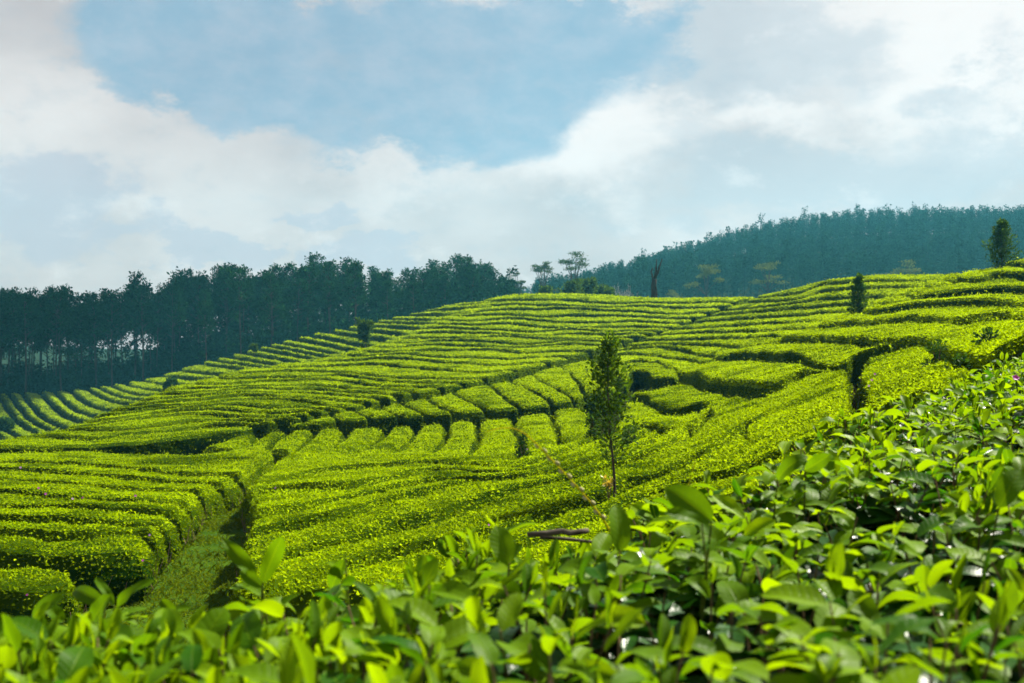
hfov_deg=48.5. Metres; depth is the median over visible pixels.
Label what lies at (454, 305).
tea hedge
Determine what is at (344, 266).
pine tree
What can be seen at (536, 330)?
tea hedge
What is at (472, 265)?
pine tree
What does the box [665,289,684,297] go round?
rounded tree
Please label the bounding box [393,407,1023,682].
tea bush
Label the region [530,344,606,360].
tea hedge
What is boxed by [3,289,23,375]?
pine tree
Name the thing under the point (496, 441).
tea hedge
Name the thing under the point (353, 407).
tea hedge
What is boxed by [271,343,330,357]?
tea hedge
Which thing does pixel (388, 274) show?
pine tree
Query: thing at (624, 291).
bare shrub
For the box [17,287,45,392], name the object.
pine tree
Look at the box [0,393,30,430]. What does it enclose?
tea hedge
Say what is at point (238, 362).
tea hedge
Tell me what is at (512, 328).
tea hedge
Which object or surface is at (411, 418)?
tea hedge
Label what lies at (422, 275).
pine tree
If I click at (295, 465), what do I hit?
tea hedge
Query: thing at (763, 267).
umbrella tree
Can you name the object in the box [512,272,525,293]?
umbrella tree
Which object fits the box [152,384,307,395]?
tea hedge
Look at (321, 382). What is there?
tea hedge
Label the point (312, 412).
tea hedge
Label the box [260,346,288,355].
tea hedge
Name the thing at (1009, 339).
tea hedge
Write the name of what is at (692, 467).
weed stalk
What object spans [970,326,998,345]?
dark shrub
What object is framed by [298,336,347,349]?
tea hedge
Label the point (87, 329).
pine tree
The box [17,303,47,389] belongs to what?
pine tree
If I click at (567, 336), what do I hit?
tea hedge
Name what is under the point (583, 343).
tea hedge
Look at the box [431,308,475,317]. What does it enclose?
tea hedge
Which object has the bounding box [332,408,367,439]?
tea hedge
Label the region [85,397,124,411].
tea hedge
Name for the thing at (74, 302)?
pine tree
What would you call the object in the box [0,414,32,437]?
tea hedge
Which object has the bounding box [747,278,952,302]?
tea hedge
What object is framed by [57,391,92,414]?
tea hedge
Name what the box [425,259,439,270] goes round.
pine tree
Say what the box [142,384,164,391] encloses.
tea hedge
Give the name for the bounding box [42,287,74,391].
pine tree
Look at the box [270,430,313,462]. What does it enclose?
tea hedge
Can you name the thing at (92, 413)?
tea hedge
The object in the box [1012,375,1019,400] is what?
pink flower
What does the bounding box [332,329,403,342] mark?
tea hedge
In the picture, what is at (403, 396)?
tea hedge
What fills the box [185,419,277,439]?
tea hedge
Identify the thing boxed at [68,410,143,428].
tea hedge
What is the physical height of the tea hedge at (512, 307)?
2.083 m
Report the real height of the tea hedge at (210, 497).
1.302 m
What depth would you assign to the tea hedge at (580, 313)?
122.77 m
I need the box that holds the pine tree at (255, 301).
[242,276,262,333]
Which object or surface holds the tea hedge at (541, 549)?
on the ground at (44, 358)
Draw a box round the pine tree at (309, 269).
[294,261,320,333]
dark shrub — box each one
[0,414,14,434]
[161,376,179,391]
[512,433,532,458]
[583,412,599,438]
[620,422,640,443]
[920,339,947,366]
[941,352,970,371]
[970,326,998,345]
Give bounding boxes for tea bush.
[0,537,489,682]
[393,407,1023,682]
[791,352,1023,682]
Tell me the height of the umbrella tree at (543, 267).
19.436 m
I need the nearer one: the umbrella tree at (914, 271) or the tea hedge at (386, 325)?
the tea hedge at (386, 325)
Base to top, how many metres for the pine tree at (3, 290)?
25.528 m
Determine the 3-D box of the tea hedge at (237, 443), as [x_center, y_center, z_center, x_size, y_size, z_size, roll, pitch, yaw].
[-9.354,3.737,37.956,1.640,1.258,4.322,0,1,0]
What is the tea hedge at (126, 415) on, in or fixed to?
on the ground at (44, 358)
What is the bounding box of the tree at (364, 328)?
[354,316,375,347]
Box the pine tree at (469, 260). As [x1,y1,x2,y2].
[455,254,480,299]
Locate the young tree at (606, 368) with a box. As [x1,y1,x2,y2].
[576,329,647,496]
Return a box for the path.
[82,507,246,654]
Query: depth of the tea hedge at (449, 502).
20.53 m
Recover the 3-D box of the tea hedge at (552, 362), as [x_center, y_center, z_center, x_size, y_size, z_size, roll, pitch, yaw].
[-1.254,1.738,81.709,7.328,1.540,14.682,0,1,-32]
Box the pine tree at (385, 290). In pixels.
[377,279,395,318]
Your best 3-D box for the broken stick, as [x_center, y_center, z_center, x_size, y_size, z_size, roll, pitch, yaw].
[0.198,0.419,2.478,0.357,0.043,0.079,0,1,-35]
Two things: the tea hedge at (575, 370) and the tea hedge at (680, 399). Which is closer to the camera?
the tea hedge at (680, 399)
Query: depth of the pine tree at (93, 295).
247.86 m
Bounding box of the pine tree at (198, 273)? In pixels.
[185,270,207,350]
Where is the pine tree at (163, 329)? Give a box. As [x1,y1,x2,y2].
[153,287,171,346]
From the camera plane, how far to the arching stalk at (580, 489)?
2.41 m
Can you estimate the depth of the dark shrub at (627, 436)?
28.90 m
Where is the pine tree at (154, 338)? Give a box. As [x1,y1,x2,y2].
[138,292,162,370]
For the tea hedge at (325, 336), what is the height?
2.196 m
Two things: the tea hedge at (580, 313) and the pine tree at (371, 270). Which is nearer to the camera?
the tea hedge at (580, 313)
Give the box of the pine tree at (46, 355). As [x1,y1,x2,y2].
[28,301,60,376]
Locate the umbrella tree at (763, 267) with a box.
[748,260,789,293]
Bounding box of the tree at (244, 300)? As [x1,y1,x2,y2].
[224,266,255,353]
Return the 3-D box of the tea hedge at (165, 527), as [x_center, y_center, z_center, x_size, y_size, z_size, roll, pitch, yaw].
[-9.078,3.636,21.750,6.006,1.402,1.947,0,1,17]
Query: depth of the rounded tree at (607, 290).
181.06 m
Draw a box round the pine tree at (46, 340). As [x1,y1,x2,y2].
[37,285,64,374]
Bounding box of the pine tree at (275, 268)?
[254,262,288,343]
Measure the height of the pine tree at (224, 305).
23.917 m
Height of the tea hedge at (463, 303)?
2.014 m
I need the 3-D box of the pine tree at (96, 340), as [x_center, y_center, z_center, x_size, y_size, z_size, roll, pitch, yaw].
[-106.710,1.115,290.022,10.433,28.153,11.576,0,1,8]
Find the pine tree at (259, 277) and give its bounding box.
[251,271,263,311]
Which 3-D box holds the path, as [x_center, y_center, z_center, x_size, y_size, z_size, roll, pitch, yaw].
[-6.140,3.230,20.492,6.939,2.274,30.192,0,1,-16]
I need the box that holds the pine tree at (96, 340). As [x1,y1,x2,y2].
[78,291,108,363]
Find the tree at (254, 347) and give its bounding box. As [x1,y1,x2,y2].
[248,343,258,356]
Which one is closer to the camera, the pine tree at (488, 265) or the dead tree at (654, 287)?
the dead tree at (654, 287)
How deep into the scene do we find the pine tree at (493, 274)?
257.91 m
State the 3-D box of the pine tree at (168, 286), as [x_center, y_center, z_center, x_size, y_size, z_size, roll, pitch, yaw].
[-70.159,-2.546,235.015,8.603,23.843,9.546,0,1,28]
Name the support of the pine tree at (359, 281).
on the ground at (44, 358)
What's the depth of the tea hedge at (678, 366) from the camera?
63.13 m
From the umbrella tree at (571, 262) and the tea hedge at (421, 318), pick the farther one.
the umbrella tree at (571, 262)
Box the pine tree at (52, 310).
[38,287,77,390]
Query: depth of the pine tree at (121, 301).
239.52 m
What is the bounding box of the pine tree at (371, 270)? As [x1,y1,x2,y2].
[365,265,378,294]
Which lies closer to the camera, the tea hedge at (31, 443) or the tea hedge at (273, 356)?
the tea hedge at (31, 443)
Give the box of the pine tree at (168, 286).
[156,272,192,368]
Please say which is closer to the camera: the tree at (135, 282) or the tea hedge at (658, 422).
the tea hedge at (658, 422)
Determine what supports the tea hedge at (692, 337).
on the ground at (44, 358)
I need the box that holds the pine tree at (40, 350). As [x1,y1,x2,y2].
[30,295,50,369]
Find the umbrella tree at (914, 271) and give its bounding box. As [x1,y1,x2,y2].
[881,259,921,274]
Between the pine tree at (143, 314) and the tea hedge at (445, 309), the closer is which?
the tea hedge at (445, 309)
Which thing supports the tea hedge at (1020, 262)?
on the ground at (44, 358)
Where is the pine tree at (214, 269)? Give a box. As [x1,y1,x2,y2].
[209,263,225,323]
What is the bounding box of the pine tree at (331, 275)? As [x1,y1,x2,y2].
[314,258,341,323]
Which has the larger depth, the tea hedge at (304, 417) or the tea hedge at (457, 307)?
the tea hedge at (457, 307)
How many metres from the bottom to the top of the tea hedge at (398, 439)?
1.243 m
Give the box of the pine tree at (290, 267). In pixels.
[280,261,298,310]
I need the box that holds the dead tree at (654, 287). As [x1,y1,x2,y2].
[650,259,661,297]
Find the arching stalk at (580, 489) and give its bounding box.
[486,427,609,530]
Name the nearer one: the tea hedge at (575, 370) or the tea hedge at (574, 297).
the tea hedge at (575, 370)
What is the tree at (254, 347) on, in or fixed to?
on the ground at (44, 358)
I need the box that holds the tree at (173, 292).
[160,281,187,371]
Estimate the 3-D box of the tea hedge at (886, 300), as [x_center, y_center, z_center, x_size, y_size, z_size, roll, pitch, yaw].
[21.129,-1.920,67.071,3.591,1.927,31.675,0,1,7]
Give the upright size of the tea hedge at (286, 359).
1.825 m
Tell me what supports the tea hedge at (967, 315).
on the ground at (44, 358)
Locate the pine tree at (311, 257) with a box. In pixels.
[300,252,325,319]
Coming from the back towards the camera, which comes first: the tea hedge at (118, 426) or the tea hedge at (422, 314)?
the tea hedge at (422, 314)
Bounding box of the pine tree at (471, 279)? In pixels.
[462,272,481,301]
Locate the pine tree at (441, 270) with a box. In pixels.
[430,264,453,304]
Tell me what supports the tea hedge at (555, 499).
on the ground at (44, 358)
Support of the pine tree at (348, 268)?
on the ground at (44, 358)
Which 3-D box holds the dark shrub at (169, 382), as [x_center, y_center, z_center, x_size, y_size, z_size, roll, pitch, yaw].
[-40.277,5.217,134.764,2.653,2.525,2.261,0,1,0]
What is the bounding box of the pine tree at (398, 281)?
[392,277,407,302]
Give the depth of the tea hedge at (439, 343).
99.32 m
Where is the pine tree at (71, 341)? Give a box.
[57,307,97,373]
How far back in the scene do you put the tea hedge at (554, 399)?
52.35 m
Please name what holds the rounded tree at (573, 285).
on the ground at (44, 358)
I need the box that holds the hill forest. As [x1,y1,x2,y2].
[522,201,1023,297]
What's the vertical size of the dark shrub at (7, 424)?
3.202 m
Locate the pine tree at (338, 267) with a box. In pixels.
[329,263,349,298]
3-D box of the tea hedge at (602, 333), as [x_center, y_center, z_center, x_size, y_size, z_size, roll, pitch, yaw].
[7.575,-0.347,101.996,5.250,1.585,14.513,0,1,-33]
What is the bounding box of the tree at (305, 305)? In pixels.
[283,277,314,341]
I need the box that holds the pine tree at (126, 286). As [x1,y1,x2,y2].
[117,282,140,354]
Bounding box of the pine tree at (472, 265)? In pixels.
[462,260,478,272]
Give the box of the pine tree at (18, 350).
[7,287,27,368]
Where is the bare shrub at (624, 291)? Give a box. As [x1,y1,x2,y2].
[614,285,638,296]
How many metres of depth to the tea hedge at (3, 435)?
142.10 m
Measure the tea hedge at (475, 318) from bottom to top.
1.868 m
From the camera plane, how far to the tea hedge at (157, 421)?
45.42 m
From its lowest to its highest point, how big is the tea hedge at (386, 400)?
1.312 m
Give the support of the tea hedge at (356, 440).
on the ground at (44, 358)
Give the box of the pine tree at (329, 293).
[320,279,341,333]
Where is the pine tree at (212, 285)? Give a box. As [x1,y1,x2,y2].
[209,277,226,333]
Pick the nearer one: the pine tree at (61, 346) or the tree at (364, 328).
the tree at (364, 328)
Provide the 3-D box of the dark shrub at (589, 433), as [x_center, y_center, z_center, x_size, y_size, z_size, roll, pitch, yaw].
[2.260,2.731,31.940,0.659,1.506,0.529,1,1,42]
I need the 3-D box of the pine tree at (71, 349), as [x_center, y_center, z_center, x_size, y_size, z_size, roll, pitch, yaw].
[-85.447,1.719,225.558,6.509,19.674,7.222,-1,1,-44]
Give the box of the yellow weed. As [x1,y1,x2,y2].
[600,475,613,499]
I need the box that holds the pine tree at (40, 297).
[33,290,51,375]
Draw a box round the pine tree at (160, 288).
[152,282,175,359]
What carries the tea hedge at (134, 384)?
on the ground at (44, 358)
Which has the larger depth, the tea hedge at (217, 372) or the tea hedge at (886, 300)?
the tea hedge at (217, 372)
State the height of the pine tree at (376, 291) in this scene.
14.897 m
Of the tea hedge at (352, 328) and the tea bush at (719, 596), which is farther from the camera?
the tea hedge at (352, 328)
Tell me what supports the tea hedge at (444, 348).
on the ground at (44, 358)
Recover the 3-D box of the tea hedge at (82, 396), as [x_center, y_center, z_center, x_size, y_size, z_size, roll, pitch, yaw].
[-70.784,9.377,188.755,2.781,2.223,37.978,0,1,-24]
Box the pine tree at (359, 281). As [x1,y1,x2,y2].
[339,261,370,325]
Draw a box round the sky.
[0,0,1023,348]
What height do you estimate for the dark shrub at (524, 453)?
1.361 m
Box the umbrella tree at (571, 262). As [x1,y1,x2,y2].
[557,251,589,280]
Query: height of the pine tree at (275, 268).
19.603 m
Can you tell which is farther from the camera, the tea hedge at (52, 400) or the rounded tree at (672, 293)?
the rounded tree at (672, 293)
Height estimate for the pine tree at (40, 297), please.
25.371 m
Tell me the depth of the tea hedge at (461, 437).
36.85 m
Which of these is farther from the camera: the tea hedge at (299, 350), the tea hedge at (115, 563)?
the tea hedge at (299, 350)
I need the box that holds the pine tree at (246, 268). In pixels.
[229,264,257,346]
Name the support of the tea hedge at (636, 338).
on the ground at (44, 358)
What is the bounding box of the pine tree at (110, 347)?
[97,332,131,370]
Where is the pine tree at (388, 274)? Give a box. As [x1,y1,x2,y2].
[372,268,400,304]
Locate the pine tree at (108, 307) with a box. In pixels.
[91,289,128,387]
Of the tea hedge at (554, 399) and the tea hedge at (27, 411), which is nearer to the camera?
the tea hedge at (554, 399)
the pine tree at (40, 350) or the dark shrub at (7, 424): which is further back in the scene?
the pine tree at (40, 350)
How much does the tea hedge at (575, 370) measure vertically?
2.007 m
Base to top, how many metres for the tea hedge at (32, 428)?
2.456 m
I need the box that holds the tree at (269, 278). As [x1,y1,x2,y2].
[253,270,288,346]
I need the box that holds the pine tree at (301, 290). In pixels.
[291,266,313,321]
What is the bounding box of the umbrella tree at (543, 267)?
[530,261,558,291]
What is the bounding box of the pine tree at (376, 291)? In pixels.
[373,273,389,311]
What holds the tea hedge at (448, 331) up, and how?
on the ground at (44, 358)
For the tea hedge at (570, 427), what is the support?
on the ground at (44, 358)
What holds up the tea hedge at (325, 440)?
on the ground at (44, 358)
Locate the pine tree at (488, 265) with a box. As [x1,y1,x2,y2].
[477,261,493,293]
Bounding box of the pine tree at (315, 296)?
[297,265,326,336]
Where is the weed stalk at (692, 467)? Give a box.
[688,463,694,485]
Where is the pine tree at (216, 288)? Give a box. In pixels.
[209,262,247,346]
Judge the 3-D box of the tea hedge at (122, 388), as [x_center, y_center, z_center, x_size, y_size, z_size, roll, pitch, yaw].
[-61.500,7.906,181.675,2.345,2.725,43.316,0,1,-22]
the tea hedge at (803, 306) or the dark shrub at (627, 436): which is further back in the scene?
the tea hedge at (803, 306)
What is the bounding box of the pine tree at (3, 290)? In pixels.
[0,287,22,382]
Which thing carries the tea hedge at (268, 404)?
on the ground at (44, 358)
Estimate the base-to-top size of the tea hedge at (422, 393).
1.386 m
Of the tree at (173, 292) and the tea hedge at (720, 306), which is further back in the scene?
the tree at (173, 292)
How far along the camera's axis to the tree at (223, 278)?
224.27 m
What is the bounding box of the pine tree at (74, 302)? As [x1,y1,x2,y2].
[49,283,87,369]
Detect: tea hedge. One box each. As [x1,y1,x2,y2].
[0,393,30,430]
[0,402,9,416]
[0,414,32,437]
[0,431,12,439]
[0,435,79,453]
[0,448,275,496]
[0,460,244,511]
[0,467,224,523]
[0,476,207,535]
[0,488,195,550]
[0,498,181,562]
[0,514,172,574]
[0,529,163,606]
[0,556,86,642]
[11,392,38,424]
[13,421,200,440]
[24,392,77,428]
[27,423,45,433]
[34,418,59,431]
[41,391,68,413]
[42,425,252,455]
[44,417,146,432]
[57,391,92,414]
[60,406,91,423]
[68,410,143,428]
[73,389,97,404]
[83,406,169,422]
[83,409,105,418]
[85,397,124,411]
[90,387,138,405]
[95,404,175,417]
[100,386,127,396]
[112,395,258,411]
[113,384,141,393]
[118,393,148,400]
[125,413,213,429]
[127,391,250,405]
[127,449,272,465]
[128,381,156,389]
[128,388,161,396]
[141,391,211,401]
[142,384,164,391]
[142,408,313,424]
[144,377,197,384]
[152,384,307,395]
[163,371,199,380]
[163,402,329,418]
[166,379,291,390]
[170,397,347,416]
[181,364,227,375]
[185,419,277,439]
[190,374,217,380]
[195,375,342,384]
[200,412,301,435]
[202,433,259,454]
[204,361,239,370]
[208,387,342,395]
[210,368,236,376]
[218,357,273,367]
[218,370,333,379]
[224,396,764,645]
[231,418,703,596]
[233,353,266,363]
[236,363,371,373]
[237,365,254,370]
[239,430,636,528]
[241,430,664,549]
[243,428,650,542]
[245,429,285,451]
[247,350,285,361]
[248,391,379,410]
[252,435,597,485]
[253,395,365,412]
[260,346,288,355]
[263,359,288,365]
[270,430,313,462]
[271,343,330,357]
[271,379,354,387]
[273,357,439,368]
[277,434,756,630]
[282,356,310,362]
[283,340,312,349]
[285,350,319,358]
[290,422,309,433]
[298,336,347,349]
[298,385,412,405]
[298,426,346,453]
[302,354,424,361]
[306,344,346,353]
[307,413,336,438]
[313,372,483,389]
[314,332,343,341]
[319,426,384,454]
[322,375,463,395]
[325,349,471,358]
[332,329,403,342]
[332,336,386,347]
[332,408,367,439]
[336,391,396,409]
[338,384,440,401]
[339,364,515,386]
[341,345,360,351]
[348,345,554,353]
[349,326,374,332]
[352,426,415,453]
[357,407,398,437]
[371,340,490,347]
[372,327,420,335]
[373,323,395,328]
[378,319,421,324]
[382,402,424,437]
[385,335,524,344]
[392,315,464,321]
[394,323,437,330]
[398,332,495,338]
[401,422,446,453]
[405,398,452,434]
[409,311,433,316]
[409,355,568,368]
[411,361,546,379]
[413,328,564,335]
[420,320,447,324]
[423,324,532,332]
[427,306,451,311]
[429,392,484,430]
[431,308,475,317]
[435,419,478,455]
[436,318,558,328]
[436,440,835,615]
[441,302,468,307]
[442,315,510,321]
[449,350,587,363]
[450,304,491,310]
[450,308,629,317]
[455,383,518,425]
[457,301,497,305]
[460,304,577,312]
[465,301,499,304]
[470,300,607,308]
[470,417,519,455]
[474,340,567,347]
[484,292,617,303]
[486,333,590,339]
[491,381,550,418]
[501,315,692,325]
[511,375,573,416]
[513,337,633,347]
[513,411,558,450]
[525,326,593,332]
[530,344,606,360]
[533,366,584,408]
[548,321,680,330]
[550,329,657,336]
[551,404,590,444]
[561,340,622,349]
[563,359,617,414]
[571,305,644,312]
[584,333,647,342]
[588,326,669,335]
[590,295,754,305]
[597,302,732,311]
[597,347,715,363]
[598,353,700,379]
[608,398,700,443]
[609,360,678,398]
[618,312,706,323]
[618,344,734,361]
[627,336,782,348]
[629,306,720,316]
[631,382,726,416]
[643,332,733,341]
[660,318,835,335]
[677,318,772,329]
[678,358,846,399]
[690,390,776,436]
[694,300,879,322]
[713,299,824,316]
[721,327,818,339]
[727,286,927,310]
[728,339,896,390]
[737,367,857,466]
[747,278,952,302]
[757,272,958,298]
[759,311,867,324]
[779,312,1023,380]
[809,295,911,308]
[818,302,1023,327]
[850,342,972,430]
[871,290,1023,315]
[918,275,1023,299]
[957,262,1023,283]
[1006,257,1023,267]
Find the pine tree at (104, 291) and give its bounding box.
[95,288,117,379]
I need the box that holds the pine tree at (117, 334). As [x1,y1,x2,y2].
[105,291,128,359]
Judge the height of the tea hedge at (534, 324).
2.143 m
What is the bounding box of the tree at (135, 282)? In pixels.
[120,271,148,378]
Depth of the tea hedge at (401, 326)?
149.65 m
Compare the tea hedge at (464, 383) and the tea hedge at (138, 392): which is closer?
the tea hedge at (464, 383)
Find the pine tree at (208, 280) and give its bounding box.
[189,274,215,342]
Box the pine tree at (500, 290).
[492,283,506,295]
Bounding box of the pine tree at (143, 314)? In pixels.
[127,287,160,381]
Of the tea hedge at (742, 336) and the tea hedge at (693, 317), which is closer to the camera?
the tea hedge at (742, 336)
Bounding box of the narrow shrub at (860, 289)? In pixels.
[843,272,869,313]
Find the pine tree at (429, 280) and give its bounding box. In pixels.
[424,267,438,297]
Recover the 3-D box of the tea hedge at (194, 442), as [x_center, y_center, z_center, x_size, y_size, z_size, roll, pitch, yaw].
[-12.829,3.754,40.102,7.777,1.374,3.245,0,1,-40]
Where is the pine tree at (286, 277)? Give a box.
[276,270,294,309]
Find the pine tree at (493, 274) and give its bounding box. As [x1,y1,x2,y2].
[482,266,504,297]
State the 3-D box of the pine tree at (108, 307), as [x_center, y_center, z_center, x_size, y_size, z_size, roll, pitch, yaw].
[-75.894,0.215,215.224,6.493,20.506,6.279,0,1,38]
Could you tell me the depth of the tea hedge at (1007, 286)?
48.51 m
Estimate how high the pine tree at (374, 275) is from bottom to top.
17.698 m
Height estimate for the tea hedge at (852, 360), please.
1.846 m
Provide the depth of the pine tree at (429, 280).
243.35 m
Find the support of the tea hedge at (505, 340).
on the ground at (44, 358)
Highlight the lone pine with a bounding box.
[981,217,1023,268]
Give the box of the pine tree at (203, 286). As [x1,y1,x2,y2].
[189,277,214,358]
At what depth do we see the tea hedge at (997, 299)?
43.48 m
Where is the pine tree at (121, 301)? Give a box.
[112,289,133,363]
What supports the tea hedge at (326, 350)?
on the ground at (44, 358)
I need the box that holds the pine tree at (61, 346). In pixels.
[48,301,77,368]
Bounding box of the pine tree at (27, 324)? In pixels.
[11,293,43,397]
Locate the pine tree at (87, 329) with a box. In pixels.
[74,299,102,387]
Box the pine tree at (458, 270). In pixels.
[450,257,467,302]
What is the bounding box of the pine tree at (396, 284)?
[390,277,399,301]
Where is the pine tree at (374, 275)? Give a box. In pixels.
[365,269,380,310]
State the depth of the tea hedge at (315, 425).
41.63 m
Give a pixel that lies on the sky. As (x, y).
(152, 138)
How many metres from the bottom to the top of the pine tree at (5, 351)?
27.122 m
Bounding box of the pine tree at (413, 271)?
[406,266,419,293]
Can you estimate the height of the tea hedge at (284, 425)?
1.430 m
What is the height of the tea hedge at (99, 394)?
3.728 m
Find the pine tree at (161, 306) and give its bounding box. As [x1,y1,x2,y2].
[147,291,176,372]
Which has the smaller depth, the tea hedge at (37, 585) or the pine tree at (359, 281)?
the tea hedge at (37, 585)
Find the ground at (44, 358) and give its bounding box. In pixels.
[0,233,1023,436]
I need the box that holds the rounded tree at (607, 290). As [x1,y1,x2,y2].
[593,283,616,295]
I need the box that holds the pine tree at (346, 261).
[336,257,352,314]
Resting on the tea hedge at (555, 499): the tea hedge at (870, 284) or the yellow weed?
the yellow weed
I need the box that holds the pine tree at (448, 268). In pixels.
[439,261,457,304]
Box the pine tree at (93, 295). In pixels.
[74,290,104,386]
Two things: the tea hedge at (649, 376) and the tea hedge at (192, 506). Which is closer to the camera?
the tea hedge at (192, 506)
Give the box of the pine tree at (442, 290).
[434,272,453,303]
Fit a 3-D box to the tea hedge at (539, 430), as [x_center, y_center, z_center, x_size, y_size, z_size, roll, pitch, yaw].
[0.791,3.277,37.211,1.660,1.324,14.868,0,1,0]
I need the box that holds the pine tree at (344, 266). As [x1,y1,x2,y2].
[335,263,368,324]
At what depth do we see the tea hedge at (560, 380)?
56.98 m
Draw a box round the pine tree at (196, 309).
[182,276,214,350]
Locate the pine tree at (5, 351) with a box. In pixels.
[2,342,16,357]
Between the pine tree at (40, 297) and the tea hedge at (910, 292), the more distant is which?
the pine tree at (40, 297)
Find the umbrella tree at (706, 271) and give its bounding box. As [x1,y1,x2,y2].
[683,264,724,296]
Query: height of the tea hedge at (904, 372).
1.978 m
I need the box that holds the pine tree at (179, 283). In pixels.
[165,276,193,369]
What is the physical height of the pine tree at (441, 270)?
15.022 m
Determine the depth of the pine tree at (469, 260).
235.10 m
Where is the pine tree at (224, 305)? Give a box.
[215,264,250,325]
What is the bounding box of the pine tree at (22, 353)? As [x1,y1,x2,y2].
[2,339,28,361]
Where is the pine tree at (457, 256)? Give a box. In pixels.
[446,253,465,294]
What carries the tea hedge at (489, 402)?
on the ground at (44, 358)
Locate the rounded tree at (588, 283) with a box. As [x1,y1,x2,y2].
[576,276,598,293]
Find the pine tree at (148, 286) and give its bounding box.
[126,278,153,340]
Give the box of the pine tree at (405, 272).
[395,268,420,308]
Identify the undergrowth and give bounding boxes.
[0,259,518,398]
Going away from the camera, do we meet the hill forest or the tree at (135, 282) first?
the tree at (135, 282)
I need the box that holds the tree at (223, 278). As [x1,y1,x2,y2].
[210,264,241,357]
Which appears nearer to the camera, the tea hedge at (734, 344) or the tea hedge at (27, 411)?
the tea hedge at (734, 344)
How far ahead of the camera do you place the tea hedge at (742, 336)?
65.02 m
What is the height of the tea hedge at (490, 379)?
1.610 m
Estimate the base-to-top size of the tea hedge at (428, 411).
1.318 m
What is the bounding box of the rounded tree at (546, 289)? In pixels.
[538,285,553,293]
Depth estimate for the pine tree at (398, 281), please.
264.52 m
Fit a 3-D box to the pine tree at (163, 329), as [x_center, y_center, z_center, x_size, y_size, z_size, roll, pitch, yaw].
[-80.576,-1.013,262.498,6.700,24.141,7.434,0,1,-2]
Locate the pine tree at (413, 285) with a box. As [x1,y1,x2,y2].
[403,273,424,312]
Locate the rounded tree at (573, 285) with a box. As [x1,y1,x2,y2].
[557,279,585,293]
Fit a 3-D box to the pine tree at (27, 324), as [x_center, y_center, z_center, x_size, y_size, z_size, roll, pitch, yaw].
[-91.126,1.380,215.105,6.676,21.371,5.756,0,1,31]
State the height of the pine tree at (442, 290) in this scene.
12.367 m
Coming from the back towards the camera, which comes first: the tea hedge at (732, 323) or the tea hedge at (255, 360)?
the tea hedge at (255, 360)
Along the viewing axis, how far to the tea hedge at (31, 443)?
38.12 m
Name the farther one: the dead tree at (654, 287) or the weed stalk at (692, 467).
the dead tree at (654, 287)
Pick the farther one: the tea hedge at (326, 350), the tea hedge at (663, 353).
the tea hedge at (326, 350)
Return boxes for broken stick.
[527,528,636,542]
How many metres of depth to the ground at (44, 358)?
413.73 m
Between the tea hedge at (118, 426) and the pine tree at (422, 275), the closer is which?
the tea hedge at (118, 426)
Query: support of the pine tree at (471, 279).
on the ground at (44, 358)
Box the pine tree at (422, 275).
[414,266,438,303]
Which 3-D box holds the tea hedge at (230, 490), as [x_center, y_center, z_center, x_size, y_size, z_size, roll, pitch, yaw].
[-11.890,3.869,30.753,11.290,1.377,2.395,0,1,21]
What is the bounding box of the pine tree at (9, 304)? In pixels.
[0,290,19,398]
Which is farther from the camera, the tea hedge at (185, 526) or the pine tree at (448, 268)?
the pine tree at (448, 268)
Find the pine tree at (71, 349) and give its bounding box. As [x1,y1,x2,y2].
[65,301,98,384]
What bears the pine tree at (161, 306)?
on the ground at (44, 358)
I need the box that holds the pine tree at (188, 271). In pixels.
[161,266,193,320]
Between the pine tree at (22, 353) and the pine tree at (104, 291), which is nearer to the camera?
the pine tree at (104, 291)
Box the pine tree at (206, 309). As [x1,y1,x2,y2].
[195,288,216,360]
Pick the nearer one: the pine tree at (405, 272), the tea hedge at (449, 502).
the tea hedge at (449, 502)
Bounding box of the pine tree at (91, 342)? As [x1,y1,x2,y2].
[80,303,101,371]
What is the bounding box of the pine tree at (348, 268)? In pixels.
[343,257,366,322]
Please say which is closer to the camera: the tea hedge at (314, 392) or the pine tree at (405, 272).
the tea hedge at (314, 392)

